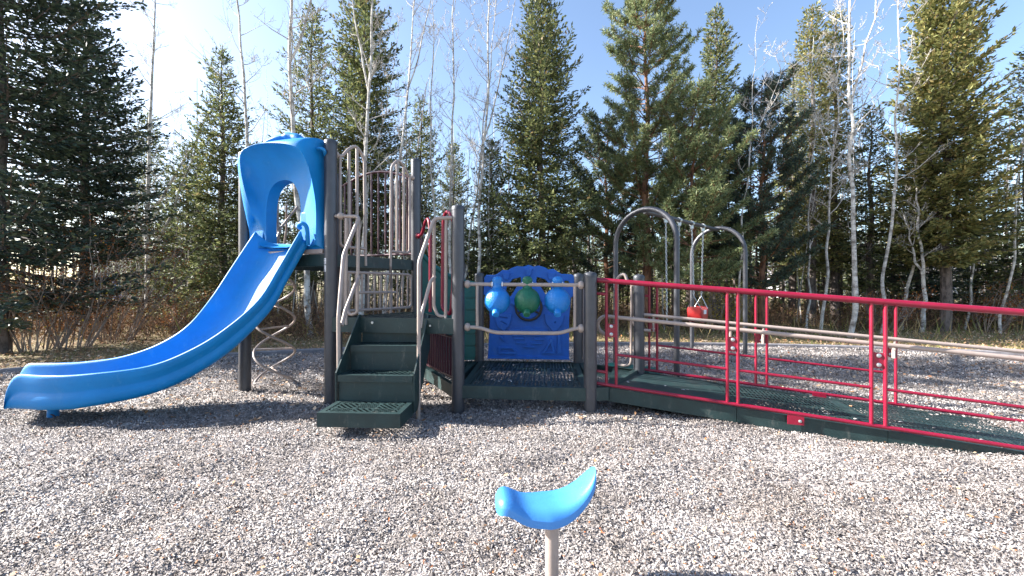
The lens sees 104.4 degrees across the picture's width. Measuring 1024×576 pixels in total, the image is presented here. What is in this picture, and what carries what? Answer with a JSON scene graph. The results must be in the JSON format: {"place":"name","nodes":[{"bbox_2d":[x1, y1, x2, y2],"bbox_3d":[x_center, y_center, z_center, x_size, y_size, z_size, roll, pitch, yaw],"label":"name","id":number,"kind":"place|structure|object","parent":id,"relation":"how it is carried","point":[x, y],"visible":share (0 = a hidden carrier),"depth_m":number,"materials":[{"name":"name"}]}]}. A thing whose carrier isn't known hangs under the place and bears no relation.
{"place":"outdoors","nodes":[
{"label":"outdoors","id":0,"kind":"place"},
{"bbox_2d":[90,243,231,298],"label":"house","id":1,"kind":"structure","parent":0,"point":[129,266],"depth_m":46.00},
{"bbox_2d":[0,288,1023,367],"bbox_3d":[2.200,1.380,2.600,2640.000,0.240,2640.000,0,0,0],"label":"ground","id":2,"kind":"structure","parent":0,"point":[104,352],"depth_m":9.53,"materials":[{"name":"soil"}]},
{"bbox_2d":[41,16,102,330],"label":"aspen tree","id":3,"kind":"object","parent":2,"relation":"on","point":[64,218],"visible":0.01,"depth_m":11.48,"materials":[{"name":"grey plant"}]},
{"bbox_2d":[0,241,145,352],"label":"shrub","id":4,"kind":"object","parent":2,"relation":"on","point":[16,343],"visible":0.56,"depth_m":7.79,"materials":[{"name":"brown plant"}]},
{"bbox_2d":[0,0,178,353],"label":"spruce tree","id":5,"kind":"object","parent":2,"relation":"on","point":[45,98],"visible":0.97,"depth_m":7.89,"materials":[{"name":"green plant"}]},
{"bbox_2d":[6,0,183,338],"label":"spruce tree","id":6,"kind":"object","parent":2,"relation":"on","point":[103,187],"visible":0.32,"depth_m":9.84,"materials":[{"name":"green plant"}]},
{"bbox_2d":[0,183,195,348],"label":"shrub","id":7,"kind":"object","parent":2,"relation":"on","point":[89,341],"visible":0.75,"depth_m":8.19,"materials":[{"name":"brown plant"}]},
{"bbox_2d":[79,62,130,300],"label":"aspen tree","id":8,"kind":"object","parent":2,"relation":"on","point":[95,221],"visible":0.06,"depth_m":12.30,"materials":[{"name":"grey plant"}]},
{"bbox_2d":[7,214,212,343],"bbox_3d":[-8.866,-0.218,9.492,2.701,3.010,3.311,0,0,0],"label":"shrub","id":9,"kind":"object","parent":2,"relation":"on","point":[139,310],"visible":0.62,"depth_m":9.40,"materials":[{"name":"brown plant"}]},
{"bbox_2d":[95,37,155,320],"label":"aspen tree","id":10,"kind":"object","parent":2,"relation":"on","point":[125,43],"visible":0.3,"depth_m":14.57,"materials":[{"name":"grey plant"}]},
{"bbox_2d":[100,111,182,295],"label":"spruce tree","id":11,"kind":"object","parent":2,"relation":"on","point":[160,223],"visible":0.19,"depth_m":14.91,"materials":[{"name":"green plant"}]},
{"bbox_2d":[112,0,216,313],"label":"aspen tree","id":12,"kind":"object","parent":2,"relation":"on","point":[150,119],"visible":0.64,"depth_m":12.41,"materials":[{"name":"grey plant"}]},
{"bbox_2d":[125,144,233,321],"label":"spruce tree","id":13,"kind":"object","parent":2,"relation":"on","point":[178,181],"visible":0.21,"depth_m":14.16,"materials":[{"name":"green plant"}]},
{"bbox_2d":[145,276,217,335],"bbox_3d":[-8.440,0.393,10.501,1.872,1.788,1.882,0,0,-38],"label":"shrub","id":14,"kind":"object","parent":2,"relation":"on","point":[183,307],"visible":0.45,"depth_m":10.21,"materials":[{"name":"brown plant"}]},
{"bbox_2d":[132,45,301,329],"bbox_3d":[-8.769,-2.979,12.076,4.203,8.788,4.184,0,0,0],"label":"spruce tree","id":15,"kind":"object","parent":2,"relation":"on","point":[207,224],"visible":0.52,"depth_m":11.60,"materials":[{"name":"green plant"}]},
{"bbox_2d":[185,0,279,147],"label":"aspen tree","id":16,"kind":"object","parent":2,"relation":"on","point":[247,131],"visible":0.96,"depth_m":10.74,"materials":[{"name":"white plant"}]},
{"bbox_2d":[250,0,351,335],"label":"aspen tree","id":17,"kind":"object","parent":2,"relation":"on","point":[291,56],"visible":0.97,"depth_m":10.15,"materials":[{"name":"white plant"}]},
{"bbox_2d":[260,2,373,324],"bbox_3d":[-6.562,-4.109,13.180,4.062,10.872,3.978,0,0,0],"label":"spruce tree","id":18,"kind":"object","parent":2,"relation":"on","point":[299,128],"visible":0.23,"depth_m":12.93,"materials":[{"name":"green plant"}]},
{"bbox_2d":[290,0,423,314],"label":"spruce tree","id":19,"kind":"object","parent":2,"relation":"on","point":[352,81],"visible":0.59,"depth_m":11.88,"materials":[{"name":"green plant"}]},
{"bbox_2d":[323,0,427,314],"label":"aspen tree","id":20,"kind":"object","parent":2,"relation":"on","point":[368,85],"visible":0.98,"depth_m":10.61,"materials":[{"name":"beige plant"}]},
{"bbox_2d":[350,9,407,291],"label":"aspen tree","id":21,"kind":"object","parent":2,"relation":"on","point":[403,73],"visible":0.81,"depth_m":11.50,"materials":[{"name":"grey plant"}]},
{"bbox_2d":[378,0,449,313],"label":"aspen tree","id":22,"kind":"object","parent":2,"relation":"on","point":[407,90],"visible":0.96,"depth_m":10.92,"materials":[{"name":"grey plant"}]},
{"bbox_2d":[381,94,451,299],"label":"spruce tree","id":23,"kind":"object","parent":2,"relation":"on","point":[425,156],"visible":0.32,"depth_m":14.10,"materials":[{"name":"green plant"}]},
{"bbox_2d":[395,0,470,222],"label":"aspen tree","id":24,"kind":"object","parent":2,"relation":"on","point":[431,119],"visible":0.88,"depth_m":11.92,"materials":[{"name":"grey plant"}]},
{"bbox_2d":[417,0,482,273],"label":"aspen tree","id":25,"kind":"object","parent":2,"relation":"on","point":[450,189],"visible":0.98,"depth_m":11.48,"materials":[{"name":"grey plant"}]},
{"bbox_2d":[432,141,482,279],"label":"spruce tree","id":26,"kind":"object","parent":2,"relation":"on","point":[457,178],"visible":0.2,"depth_m":15.34,"materials":[{"name":"green plant"}]},
{"bbox_2d":[440,0,526,272],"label":"aspen tree","id":27,"kind":"object","parent":2,"relation":"on","point":[485,131],"visible":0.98,"depth_m":11.22,"materials":[{"name":"white plant"}]},
{"bbox_2d":[453,0,514,279],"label":"aspen tree","id":28,"kind":"object","parent":2,"relation":"on","point":[474,204],"visible":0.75,"depth_m":12.26,"materials":[{"name":"grey plant"}]},
{"bbox_2d":[461,57,515,286],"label":"aspen tree","id":29,"kind":"object","parent":2,"relation":"on","point":[489,163],"visible":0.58,"depth_m":12.04,"materials":[{"name":"grey plant"}]},
{"bbox_2d":[465,137,531,325],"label":"spruce tree","id":30,"kind":"object","parent":2,"relation":"on","point":[487,244],"visible":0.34,"depth_m":12.36,"materials":[{"name":"green plant"}]},
{"bbox_2d":[0,346,1023,575],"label":"playground surface","id":31,"kind":"object","parent":2,"relation":"on","point":[523,569],"visible":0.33,"depth_m":2.51,"materials":[{"name":"grey gravel"}]},
{"bbox_2d":[0,344,1023,575],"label":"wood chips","id":32,"kind":"object","parent":31,"relation":"on","point":[739,518],"visible":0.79,"depth_m":2.39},
{"bbox_2d":[4,132,1023,456],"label":"play structure","id":33,"kind":"object","parent":31,"relation":"on","point":[380,368],"visible":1,"depth_m":3.96,"materials":[{"name":"paint"}]},
{"bbox_2d":[495,466,595,575],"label":"balance seat","id":34,"kind":"object","parent":31,"relation":"on","point":[551,512],"visible":1,"depth_m":1.56,"materials":[{"name":"blue plastic"}]},
{"bbox_2d":[613,206,747,376],"bbox_3d":[2.890,0.066,6.600,2.752,2.468,1.026,0,0,-42],"label":"swing frame","id":35,"kind":"object","parent":31,"relation":"on","point":[659,213],"visible":0.88,"depth_m":6.02,"materials":[{"name":"paint"}]},
{"bbox_2d":[665,223,681,326],"bbox_3d":[2.543,-0.210,6.285,0.487,1.644,0.140,0,0,-42],"label":"belt swing","id":36,"kind":"object","parent":35,"relation":"hanging from","point":[666,272],"visible":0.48,"depth_m":6.14,"materials":[{"name":"metal"}]},
{"bbox_2d":[687,229,707,322],"bbox_3d":[3.230,-0.216,6.910,0.367,1.631,0.363,0,0,0],"label":"bucket swing","id":37,"kind":"object","parent":35,"relation":"hanging from","point":[699,311],"visible":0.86,"depth_m":6.82,"materials":[{"name":"plastic"}]},
{"bbox_2d":[0,316,1023,575],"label":"fallen leaves","id":38,"kind":"object","parent":2,"relation":"on","point":[1018,340],"visible":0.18,"depth_m":6.90,"materials":[{"name":"brown plant"}]},
{"bbox_2d":[0,342,1023,373],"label":"playground edging","id":39,"kind":"object","parent":2,"relation":"on","point":[15,370],"visible":0.28,"depth_m":7.87,"materials":[{"name":"plastic"}]},
{"bbox_2d":[7,168,1023,318],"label":"background trees","id":40,"kind":"object","parent":2,"relation":"on","point":[658,276],"visible":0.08,"depth_m":16.61,"materials":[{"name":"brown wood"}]},
{"bbox_2d":[13,277,1023,343],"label":"undergrowth","id":41,"kind":"object","parent":2,"relation":"on","point":[274,320],"visible":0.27,"depth_m":11.40,"materials":[{"name":"brown plant"}]},
{"bbox_2d":[15,83,1022,322],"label":"trunks","id":42,"kind":"object","parent":2,"relation":"on","point":[654,289],"visible":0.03,"depth_m":15.68,"materials":[{"name":"brown wood"}]},
{"bbox_2d":[475,0,614,295],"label":"spruce tree","id":43,"kind":"object","parent":2,"relation":"on","point":[535,129],"visible":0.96,"depth_m":10.95,"materials":[{"name":"green plant"}]},
{"bbox_2d":[98,29,1023,325],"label":"sapling thicket","id":44,"kind":"object","parent":2,"relation":"on","point":[862,95],"visible":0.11,"depth_m":13.49,"materials":[{"name":"plant"}]},
{"bbox_2d":[564,101,655,324],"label":"pine tree","id":45,"kind":"object","parent":2,"relation":"on","point":[607,265],"visible":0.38,"depth_m":12.89,"materials":[{"name":"green plant"}]},
{"bbox_2d":[636,43,664,329],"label":"aspen tree","id":46,"kind":"object","parent":2,"relation":"on","point":[659,163],"visible":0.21,"depth_m":12.05,"materials":[{"name":"grey plant"}]},
{"bbox_2d":[582,0,720,328],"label":"pine tree","id":47,"kind":"object","parent":2,"relation":"on","point":[633,103],"visible":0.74,"depth_m":11.30,"materials":[{"name":"green plant"}]},
{"bbox_2d":[621,74,778,334],"bbox_3d":[5.047,-2.183,10.916,3.841,7.018,3.948,0,0,0],"label":"pine tree","id":48,"kind":"object","parent":2,"relation":"on","point":[712,207],"visible":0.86,"depth_m":10.34,"materials":[{"name":"green plant"}]},
{"bbox_2d":[683,281,761,332],"bbox_3d":[5.965,0.400,11.389,2.229,1.774,1.886,0,0,22],"label":"shrub","id":49,"kind":"object","parent":2,"relation":"on","point":[710,314],"visible":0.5,"depth_m":11.30,"materials":[{"name":"brown plant"}]},
{"bbox_2d":[680,3,773,325],"bbox_3d":[6.819,-4.085,13.381,3.289,10.823,3.088,0,0,0],"label":"spruce tree","id":50,"kind":"object","parent":2,"relation":"on","point":[711,72],"visible":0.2,"depth_m":12.97,"materials":[{"name":"green plant"}]},
{"bbox_2d":[701,60,836,329],"bbox_3d":[7.105,-2.457,11.490,3.174,7.571,3.424,0,0,0],"label":"pine tree","id":51,"kind":"object","parent":2,"relation":"on","point":[784,222],"visible":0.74,"depth_m":10.92,"materials":[{"name":"green plant"}]},
{"bbox_2d":[736,2,808,287],"bbox_3d":[6.994,-2.987,10.460,1.974,8.621,0.997,0,0,0],"label":"aspen tree","id":52,"kind":"object","parent":2,"relation":"on","point":[752,102],"visible":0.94,"depth_m":10.49,"materials":[{"name":"grey plant"}]},
{"bbox_2d":[768,65,824,321],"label":"spruce tree","id":53,"kind":"object","parent":2,"relation":"on","point":[792,284],"visible":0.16,"depth_m":14.54,"materials":[{"name":"green plant"}]},
{"bbox_2d":[767,262,851,294],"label":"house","id":54,"kind":"structure","parent":2,"relation":"on","point":[796,284],"depth_m":49.45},
{"bbox_2d":[778,30,841,328],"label":"aspen tree","id":55,"kind":"object","parent":2,"relation":"on","point":[808,206],"visible":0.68,"depth_m":11.75,"materials":[{"name":"grey plant"}]},
{"bbox_2d":[774,0,859,324],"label":"spruce tree","id":56,"kind":"object","parent":2,"relation":"on","point":[810,34],"visible":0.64,"depth_m":13.40,"materials":[{"name":"green plant"}]},
{"bbox_2d":[779,0,892,329],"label":"aspen tree","id":57,"kind":"object","parent":2,"relation":"on","point":[826,249],"visible":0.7,"depth_m":11.08,"materials":[{"name":"grey plant"}]},
{"bbox_2d":[800,6,883,323],"bbox_3d":[11.291,-4.264,13.925,2.520,11.178,2.444,0,0,0],"label":"spruce tree","id":58,"kind":"object","parent":2,"relation":"on","point":[835,276],"visible":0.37,"depth_m":13.71,"materials":[{"name":"green plant"}]},
{"bbox_2d":[809,0,899,336],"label":"aspen tree","id":59,"kind":"object","parent":2,"relation":"on","point":[853,321],"visible":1,"depth_m":10.27,"materials":[{"name":"white plant"}]},
{"bbox_2d":[833,103,921,325],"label":"spruce tree","id":60,"kind":"object","parent":2,"relation":"on","point":[870,272],"visible":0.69,"depth_m":12.89,"materials":[{"name":"green plant"}]},
{"bbox_2d":[850,277,939,331],"bbox_3d":[11.080,0.483,11.576,1.891,1.608,1.875,0,0,-35],"label":"shrub","id":61,"kind":"object","parent":2,"relation":"on","point":[908,309],"visible":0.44,"depth_m":11.45,"materials":[{"name":"brown plant"}]},
{"bbox_2d":[851,0,963,332],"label":"aspen tree","id":62,"kind":"object","parent":2,"relation":"on","point":[896,143],"visible":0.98,"depth_m":10.79,"materials":[{"name":"grey plant"}]},
{"bbox_2d":[899,166,918,329],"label":"aspen tree","id":63,"kind":"object","parent":2,"relation":"on","point":[909,280],"visible":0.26,"depth_m":11.91,"materials":[{"name":"grey plant"}]},
{"bbox_2d":[891,147,941,331],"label":"aspen tree","id":64,"kind":"object","parent":2,"relation":"on","point":[923,285],"visible":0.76,"depth_m":11.21,"materials":[{"name":"grey plant"}]},
{"bbox_2d":[862,135,977,322],"bbox_3d":[13.239,-1.842,13.043,2.908,6.340,2.874,0,0,40],"label":"spruce tree","id":65,"kind":"object","parent":2,"relation":"on","point":[931,283],"visible":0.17,"depth_m":12.74,"materials":[{"name":"green plant"}]},
{"bbox_2d":[860,0,1023,332],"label":"spruce tree","id":66,"kind":"object","parent":2,"relation":"on","point":[959,168],"visible":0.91,"depth_m":10.86,"materials":[{"name":"green plant"}]},
{"bbox_2d":[928,201,1023,327],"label":"spruce tree","id":67,"kind":"object","parent":2,"relation":"on","point":[990,272],"visible":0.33,"depth_m":12.40,"materials":[{"name":"green plant"}]},
{"bbox_2d":[957,277,1023,331],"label":"shrub","id":68,"kind":"object","parent":2,"relation":"on","point":[1003,319],"visible":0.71,"depth_m":11.38,"materials":[{"name":"brown plant"}]},
{"bbox_2d":[961,47,1023,330],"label":"spruce tree","id":69,"kind":"object","parent":2,"relation":"on","point":[1017,270],"visible":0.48,"depth_m":11.73,"materials":[{"name":"green plant"}]},
{"bbox_2d":[963,71,1022,328],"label":"aspen tree","id":70,"kind":"object","parent":2,"relation":"on","point":[970,287],"visible":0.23,"depth_m":11.85,"materials":[{"name":"grey plant"}]},
{"bbox_2d":[983,68,1023,332],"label":"aspen tree","id":71,"kind":"object","parent":2,"relation":"on","point":[1009,281],"visible":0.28,"depth_m":10.99,"materials":[{"name":"grey plant"}]},
{"bbox_2d":[4,0,1023,288],"label":"sky","id":72,"kind":"structure","parent":0,"point":[191,19],"materials":[{"name":"blue"}]}
]}

